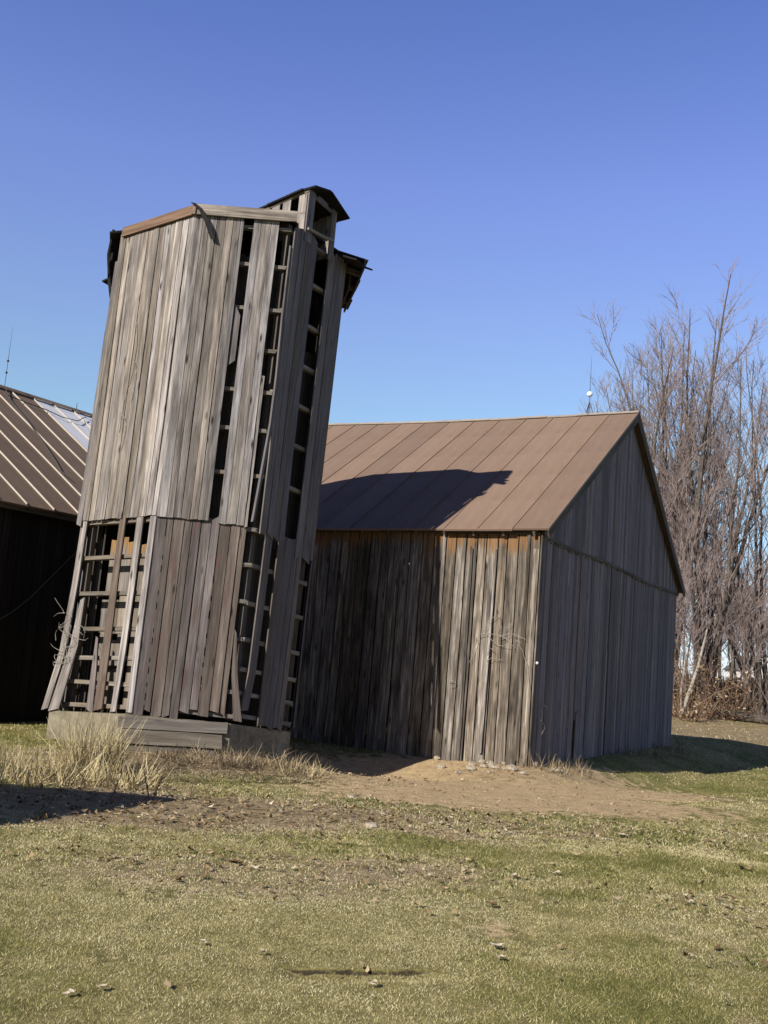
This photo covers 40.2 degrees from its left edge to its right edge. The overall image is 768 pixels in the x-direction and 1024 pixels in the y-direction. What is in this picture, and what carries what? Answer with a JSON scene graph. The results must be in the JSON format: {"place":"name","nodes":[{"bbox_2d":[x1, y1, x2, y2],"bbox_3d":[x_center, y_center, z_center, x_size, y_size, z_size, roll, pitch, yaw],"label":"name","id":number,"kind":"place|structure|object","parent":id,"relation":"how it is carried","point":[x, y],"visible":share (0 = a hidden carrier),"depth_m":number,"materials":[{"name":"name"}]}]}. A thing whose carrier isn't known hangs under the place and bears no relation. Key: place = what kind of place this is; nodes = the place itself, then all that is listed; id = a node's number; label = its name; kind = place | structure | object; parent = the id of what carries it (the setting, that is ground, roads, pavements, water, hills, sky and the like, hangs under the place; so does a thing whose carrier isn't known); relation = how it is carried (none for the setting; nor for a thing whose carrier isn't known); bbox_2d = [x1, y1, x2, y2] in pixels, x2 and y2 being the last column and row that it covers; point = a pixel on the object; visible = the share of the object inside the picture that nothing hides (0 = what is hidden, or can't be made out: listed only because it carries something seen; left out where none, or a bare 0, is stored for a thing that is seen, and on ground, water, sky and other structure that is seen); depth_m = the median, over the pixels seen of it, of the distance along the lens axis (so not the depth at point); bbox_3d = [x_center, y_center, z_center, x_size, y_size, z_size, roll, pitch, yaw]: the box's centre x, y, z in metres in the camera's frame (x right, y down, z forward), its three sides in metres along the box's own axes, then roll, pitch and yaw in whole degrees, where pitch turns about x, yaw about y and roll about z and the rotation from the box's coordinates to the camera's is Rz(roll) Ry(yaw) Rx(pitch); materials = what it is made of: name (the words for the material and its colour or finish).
{"place":"outdoors","nodes":[
{"label":"outdoors","id":0,"kind":"place"},
{"bbox_2d":[0,705,767,1023],"bbox_3d":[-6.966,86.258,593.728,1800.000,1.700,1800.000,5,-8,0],"label":"ground","id":1,"kind":"structure","parent":0,"point":[381,761],"depth_m":7.50,"materials":[{"name":"green plant"}]},
{"bbox_2d":[0,727,77,789],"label":"dry grass clump","id":2,"kind":"object","parent":1,"relation":"on","point":[16,779],"visible":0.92,"depth_m":11.46,"materials":[{"name":"plant"}]},
{"bbox_2d":[0,738,94,778],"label":"dry grass clump","id":3,"kind":"object","parent":1,"relation":"on","point":[39,761],"visible":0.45,"depth_m":12.42,"materials":[{"name":"plant"}]},
{"bbox_2d":[0,733,128,788],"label":"dry grass clump","id":4,"kind":"object","parent":1,"relation":"on","point":[68,777],"visible":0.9,"depth_m":11.67,"materials":[{"name":"plant"}]},
{"bbox_2d":[62,988,74,993],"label":"dry leaf","id":5,"kind":"object","parent":1,"relation":"on","point":[69,990],"visible":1,"depth_m":4.78,"materials":[{"name":"brown plant"}]},
{"bbox_2d":[34,706,154,772],"bbox_3d":[-3.578,2.768,12.936,1.440,0.808,1.542,0,-9,29],"label":"dry grass clump","id":6,"kind":"object","parent":1,"relation":"on","point":[84,746],"visible":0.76,"depth_m":12.84,"materials":[{"name":"plant"}]},
{"bbox_2d":[110,770,123,799],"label":"weed stalk","id":7,"kind":"object","parent":1,"relation":"on","point":[116,786],"visible":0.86,"depth_m":10.67,"materials":[{"name":"brown plant"}]},
{"bbox_2d":[67,745,176,789],"bbox_3d":[-2.985,2.858,11.922,1.367,0.471,1.344,-3,-11,43],"label":"dry grass clump","id":8,"kind":"object","parent":1,"relation":"on","point":[134,779],"visible":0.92,"depth_m":11.84,"materials":[{"name":"plant"}]},
{"bbox_2d":[139,745,149,799],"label":"weed stalk","id":9,"kind":"object","parent":1,"relation":"on","point":[144,775],"visible":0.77,"depth_m":10.87,"materials":[{"name":"brown plant"}]},
{"bbox_2d":[152,772,164,799],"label":"weed stalk","id":10,"kind":"object","parent":1,"relation":"on","point":[157,788],"visible":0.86,"depth_m":10.87,"materials":[{"name":"brown plant"}]},
{"bbox_2d":[189,763,195,799],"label":"weed stalk","id":11,"kind":"object","parent":1,"relation":"on","point":[192,783],"visible":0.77,"depth_m":11.15,"materials":[{"name":"brown plant"}]},
{"bbox_2d":[151,739,258,769],"bbox_3d":[-2.521,3.320,14.566,1.679,0.332,1.645,11,-10,-37],"label":"dry grass clump","id":12,"kind":"object","parent":1,"relation":"on","point":[169,756],"visible":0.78,"depth_m":14.51,"materials":[{"name":"beige plant"}]},
{"bbox_2d":[41,185,372,758],"bbox_3d":[-2.962,-0.596,18.345,4.675,10.120,5.124,7,-8,-14],"label":"wooden silo","id":13,"kind":"object","parent":1,"relation":"on","point":[197,517],"visible":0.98,"depth_m":16.61,"materials":[{"name":"brown wood"}]},
{"bbox_2d":[50,600,87,665],"bbox_3d":[-4.832,1.865,16.046,0.836,1.089,0.306,-1,-10,34],"label":"vine tangle","id":14,"kind":"object","parent":13,"relation":"attached to","point":[64,642],"visible":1,"depth_m":16.09,"materials":[{"name":"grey plant"}]},
{"bbox_2d":[119,322,136,448],"bbox_3d":[-4.093,-2.039,16.834,0.132,2.173,0.246,11,-10,-36],"label":"dead vine","id":15,"kind":"object","parent":13,"relation":"attached to","point":[128,385],"visible":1,"depth_m":16.80,"materials":[{"name":"grey plant"}]},
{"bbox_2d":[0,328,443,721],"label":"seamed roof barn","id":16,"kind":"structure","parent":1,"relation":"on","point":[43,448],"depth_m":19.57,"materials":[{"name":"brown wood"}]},
{"bbox_2d":[127,738,321,784],"bbox_3d":[-2.194,3.715,16.089,2.973,0.589,8.355,5,-8,0],"label":"plant debris","id":17,"kind":"object","parent":1,"relation":"on","point":[177,775],"visible":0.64,"depth_m":13.58,"materials":[{"name":"brown plant"}]},
{"bbox_2d":[227,859,239,862],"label":"dry leaf","id":18,"kind":"object","parent":1,"relation":"on","point":[234,861],"visible":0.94,"depth_m":8.00,"materials":[{"name":"brown plant"}]},
{"bbox_2d":[206,744,313,773],"bbox_3d":[-1.722,3.389,14.684,1.761,0.412,1.806,5,-8,0],"label":"dry grass clump","id":19,"kind":"object","parent":1,"relation":"on","point":[246,759],"visible":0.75,"depth_m":14.58,"materials":[{"name":"beige plant"}]},
{"bbox_2d":[256,751,337,780],"bbox_3d":[-1.127,3.429,14.283,1.274,0.315,1.295,5,-8,0],"label":"dry grass clump","id":20,"kind":"object","parent":1,"relation":"on","point":[310,772],"visible":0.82,"depth_m":14.22,"materials":[{"name":"plant"}]},
{"bbox_2d":[363,822,378,827],"bbox_3d":[-0.127,3.071,10.279,0.158,0.079,0.115,5,-8,0],"label":"field stone","id":21,"kind":"object","parent":1,"relation":"on","point":[371,824],"visible":0.75,"depth_m":10.24,"materials":[{"name":"beige stone"}]},
{"bbox_2d":[0,708,767,986],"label":"leaf litter","id":22,"kind":"object","parent":1,"relation":"on","point":[166,982],"visible":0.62,"depth_m":10.15,"materials":[{"name":"brown plant"}]},
{"bbox_2d":[436,763,445,768],"bbox_3d":[1.008,4.516,18.613,0.155,0.118,0.122,8,-9,-24],"label":"field stone","id":23,"kind":"object","parent":1,"relation":"on","point":[438,766],"visible":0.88,"depth_m":18.58,"materials":[{"name":"beige stone"}]},
{"bbox_2d":[465,765,476,770],"bbox_3d":[1.513,4.443,18.143,0.178,0.133,0.176,9,-9,-30],"label":"field stone","id":24,"kind":"object","parent":1,"relation":"on","point":[471,768],"visible":0.84,"depth_m":18.11,"materials":[{"name":"beige stone"}]},
{"bbox_2d":[285,360,685,766],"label":"board barn","id":25,"kind":"structure","parent":1,"relation":"on","point":[548,539],"depth_m":20.92,"materials":[{"name":"brown wood"}]},
{"bbox_2d":[450,614,529,690],"bbox_3d":[1.941,2.572,19.199,1.624,1.407,0.074,0,-9,27],"label":"dead vine","id":26,"kind":"object","parent":25,"relation":"attached to","point":[499,645],"visible":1,"depth_m":19.16,"materials":[{"name":"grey plant"}]},
{"bbox_2d":[490,765,499,769],"bbox_3d":[1.923,4.419,18.150,0.193,0.104,0.123,5,-8,0],"label":"field stone","id":27,"kind":"object","parent":1,"relation":"on","point":[494,766],"visible":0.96,"depth_m":18.11,"materials":[{"name":"beige stone"}]},
{"bbox_2d":[490,942,502,946],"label":"dry leaf","id":28,"kind":"object","parent":1,"relation":"on","point":[498,945],"visible":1,"depth_m":6.12,"materials":[{"name":"brown plant"}]},
{"bbox_2d":[262,755,742,819],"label":"gravel","id":29,"kind":"structure","parent":1,"relation":"on","point":[370,794],"depth_m":14.71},
{"bbox_2d":[434,755,586,777],"bbox_3d":[2.426,4.748,19.624,3.742,0.469,4.953,5,-8,0],"label":"plant debris","id":30,"kind":"object","parent":1,"relation":"on","point":[502,767],"visible":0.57,"depth_m":18.12,"materials":[{"name":"brown plant"}]},
{"bbox_2d":[505,764,518,771],"bbox_3d":[2.191,4.380,17.890,0.214,0.177,0.217,8,-9,-24],"label":"field stone","id":31,"kind":"object","parent":1,"relation":"on","point":[511,768],"visible":0.81,"depth_m":17.83,"materials":[{"name":"beige stone"}]},
{"bbox_2d":[515,749,579,777],"bbox_3d":[2.872,4.408,18.594,1.214,0.499,1.406,-3,-11,42],"label":"weed clump","id":32,"kind":"object","parent":1,"relation":"on","point":[541,767],"visible":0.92,"depth_m":18.51,"materials":[{"name":"beige plant"}]},
{"bbox_2d":[546,750,596,778],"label":"weed clump","id":33,"kind":"object","parent":1,"relation":"on","point":[584,772],"visible":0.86,"depth_m":19.43,"materials":[{"name":"beige plant"}]},
{"bbox_2d":[609,746,636,755],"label":"weed clump","id":34,"kind":"object","parent":1,"relation":"on","point":[624,754],"visible":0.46,"depth_m":23.52,"materials":[{"name":"plant"}]},
{"bbox_2d":[631,742,677,760],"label":"weed clump","id":35,"kind":"object","parent":1,"relation":"on","point":[650,752],"visible":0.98,"depth_m":24.53,"materials":[{"name":"green plant"}]},
{"bbox_2d":[577,313,744,604],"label":"bare tree","id":36,"kind":"object","parent":1,"relation":"on","point":[648,378],"visible":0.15,"depth_m":51.33,"materials":[{"name":"brown plant"}]},
{"bbox_2d":[575,297,766,706],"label":"bare tree","id":37,"kind":"object","parent":1,"relation":"on","point":[673,441],"visible":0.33,"depth_m":49.58,"materials":[{"name":"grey plant"}]},
{"bbox_2d":[652,737,695,755],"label":"weed clump","id":38,"kind":"object","parent":1,"relation":"on","point":[670,749],"visible":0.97,"depth_m":26.79,"materials":[{"name":"green plant"}]},
{"bbox_2d":[586,255,767,711],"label":"bare tree","id":39,"kind":"object","parent":1,"relation":"on","point":[713,523],"visible":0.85,"depth_m":46.39,"materials":[{"name":"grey plant"}]},
{"bbox_2d":[680,629,707,717],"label":"pale sapling","id":40,"kind":"object","parent":1,"relation":"on","point":[687,697],"visible":0.74,"depth_m":41.71,"materials":[{"name":"beige plant"}]},
{"bbox_2d":[672,689,722,721],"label":"leafy shrub","id":41,"kind":"object","parent":1,"relation":"on","point":[696,718],"visible":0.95,"depth_m":40.78,"materials":[{"name":"brown plant"}]},
{"bbox_2d":[679,564,730,672],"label":"tree","id":42,"kind":"object","parent":1,"relation":"on","point":[689,631],"visible":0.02,"depth_m":83.78,"materials":[{"name":"brown plant"}]},
{"bbox_2d":[644,333,767,715],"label":"bare tree","id":43,"kind":"object","parent":1,"relation":"on","point":[762,706],"visible":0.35,"depth_m":47.95,"materials":[{"name":"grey plant"}]},
{"bbox_2d":[673,507,738,711],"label":"young tree","id":44,"kind":"object","parent":1,"relation":"on","point":[686,601],"visible":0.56,"depth_m":43.20,"materials":[{"name":"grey plant"}]},
{"bbox_2d":[687,548,739,676],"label":"tree","id":45,"kind":"object","parent":1,"relation":"on","point":[715,617],"visible":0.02,"depth_m":90.74,"materials":[{"name":"brown plant"}]},
{"bbox_2d":[672,622,763,724],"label":"leafy shrub","id":46,"kind":"object","parent":1,"relation":"on","point":[679,694],"visible":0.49,"depth_m":41.63,"materials":[{"name":"brown plant"}]},
{"bbox_2d":[673,634,767,719],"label":"leafy shrub","id":47,"kind":"object","parent":1,"relation":"on","point":[715,704],"visible":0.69,"depth_m":42.13,"materials":[{"name":"brown plant"}]},
{"bbox_2d":[678,662,762,721],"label":"leafy shrub","id":48,"kind":"object","parent":1,"relation":"on","point":[731,709],"visible":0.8,"depth_m":42.12,"materials":[{"name":"brown plant"}]},
{"bbox_2d":[676,673,765,710],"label":"brown brush","id":49,"kind":"object","parent":1,"relation":"on","point":[721,683],"visible":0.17,"depth_m":54.84,"materials":[{"name":"brown plant"}]},
{"bbox_2d":[675,549,767,716],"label":"young tree","id":50,"kind":"object","parent":1,"relation":"on","point":[720,637],"visible":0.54,"depth_m":44.38,"materials":[{"name":"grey plant"}]},
{"bbox_2d":[688,531,759,678],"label":"tree","id":51,"kind":"object","parent":1,"relation":"on","point":[732,635],"visible":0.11,"depth_m":80.11,"materials":[{"name":"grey plant"}]},
{"bbox_2d":[711,539,767,682],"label":"tree","id":52,"kind":"object","parent":1,"relation":"on","point":[764,589],"visible":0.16,"depth_m":83.14,"materials":[{"name":"brown plant"}]},
{"bbox_2d":[723,610,755,678],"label":"tree","id":53,"kind":"object","parent":1,"relation":"on","point":[728,649],"visible":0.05,"depth_m":96.38,"materials":[{"name":"brown plant"}]},
{"bbox_2d":[712,549,767,715],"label":"young tree","id":54,"kind":"object","parent":1,"relation":"on","point":[745,650],"visible":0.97,"depth_m":43.52,"materials":[{"name":"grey plant"}]},
{"bbox_2d":[721,691,767,724],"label":"fallen log","id":55,"kind":"object","parent":1,"relation":"on","point":[763,719],"visible":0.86,"depth_m":41.93,"materials":[{"name":"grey wood"}]},
{"bbox_2d":[723,657,767,681],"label":"white farmhouse","id":56,"kind":"object","parent":1,"relation":"on","point":[728,673],"depth_m":128.63,"materials":[{"name":"paint"}]},
{"bbox_2d":[727,551,767,681],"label":"tree","id":57,"kind":"object","parent":1,"relation":"on","point":[734,670],"visible":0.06,"depth_m":87.25,"materials":[{"name":"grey plant"}]},
{"bbox_2d":[729,583,767,679],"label":"tree","id":58,"kind":"object","parent":1,"relation":"on","point":[765,641],"visible":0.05,"depth_m":94.34,"materials":[{"name":"brown plant"}]},
{"bbox_2d":[746,581,767,657],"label":"tree","id":59,"kind":"object","parent":1,"relation":"on","point":[758,614],"visible":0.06,"depth_m":86.40,"materials":[{"name":"brown plant"}]},
{"bbox_2d":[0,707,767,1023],"bbox_3d":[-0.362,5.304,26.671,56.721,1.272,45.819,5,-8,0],"label":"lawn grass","id":60,"kind":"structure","parent":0,"point":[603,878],"depth_m":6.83,"materials":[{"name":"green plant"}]},
{"bbox_2d":[0,0,767,681],"label":"sky","id":61,"kind":"structure","parent":0,"point":[500,170],"materials":[{"name":"blue"}]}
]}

